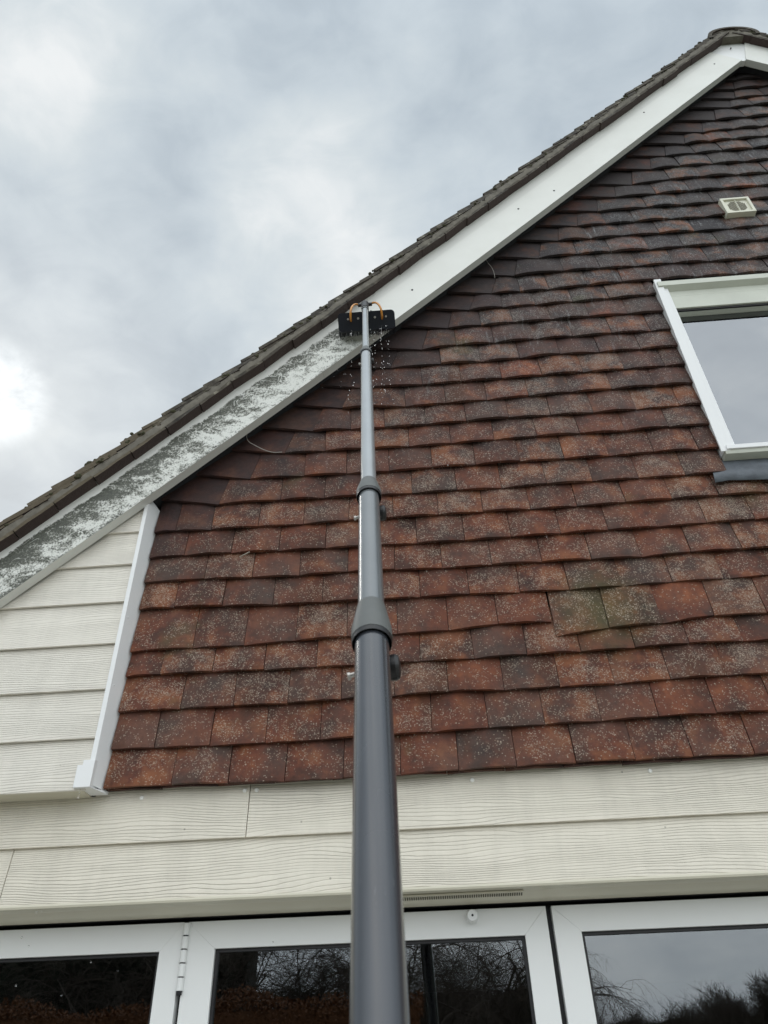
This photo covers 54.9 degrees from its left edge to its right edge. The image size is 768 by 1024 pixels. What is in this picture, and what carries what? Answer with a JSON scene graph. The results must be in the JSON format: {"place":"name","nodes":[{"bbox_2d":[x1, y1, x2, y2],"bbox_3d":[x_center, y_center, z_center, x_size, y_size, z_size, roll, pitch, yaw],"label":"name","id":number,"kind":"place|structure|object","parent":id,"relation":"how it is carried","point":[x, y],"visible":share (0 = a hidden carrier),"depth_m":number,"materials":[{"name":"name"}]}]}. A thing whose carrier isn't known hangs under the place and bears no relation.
{"place":"outdoors","nodes":[
{"label":"outdoors","id":0,"kind":"place"},
{"bbox_2d":[0,0,767,521],"label":"sky","id":1,"kind":"structure","parent":0,"point":[184,183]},
{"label":"patio","id":2,"kind":"structure","parent":0,"visible":0},
{"bbox_2d":[338,300,409,1023],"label":"cleaning pole","id":3,"kind":"object","parent":2,"relation":"on","point":[378,982],"visible":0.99,"depth_m":0.84,"materials":[{"name":"silver metal"}]},
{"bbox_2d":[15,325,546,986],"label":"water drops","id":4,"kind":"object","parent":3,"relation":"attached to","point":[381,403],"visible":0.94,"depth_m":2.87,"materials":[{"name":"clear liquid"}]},
{"label":"lawn","id":5,"kind":"structure","parent":0,"visible":0},
{"bbox_2d":[0,26,767,1023],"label":"house","id":6,"kind":"structure","parent":5,"relation":"on","point":[580,690],"depth_m":2.52,"materials":[{"name":"tile"}]},
{"bbox_2d":[0,922,184,1023],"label":"door leaf","id":7,"kind":"structure","parent":6,"relation":"in","point":[163,941],"depth_m":2.05,"materials":[{"name":"white plastic"}]},
{"bbox_2d":[246,435,280,452],"bbox_3d":[-0.477,-0.301,2.938,0.149,0.158,0.030,-2,-38,0],"label":"loose wire","id":8,"kind":"object","parent":6,"relation":"hanging from","point":[261,448],"visible":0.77,"depth_m":2.91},
{"bbox_2d":[176,906,561,1023],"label":"door leaf","id":9,"kind":"structure","parent":6,"relation":"in","point":[203,942],"depth_m":2.01,"materials":[{"name":"white plastic"}]},
{"bbox_2d":[550,896,767,1023],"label":"door leaf","id":10,"kind":"structure","parent":6,"relation":"in","point":[571,924],"depth_m":1.99,"materials":[{"name":"white plastic"}]},
{"bbox_2d":[653,273,767,482],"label":"upper window","id":11,"kind":"structure","parent":6,"relation":"in","point":[718,325],"depth_m":3.11,"materials":[{"name":"white plastic"}]}
]}

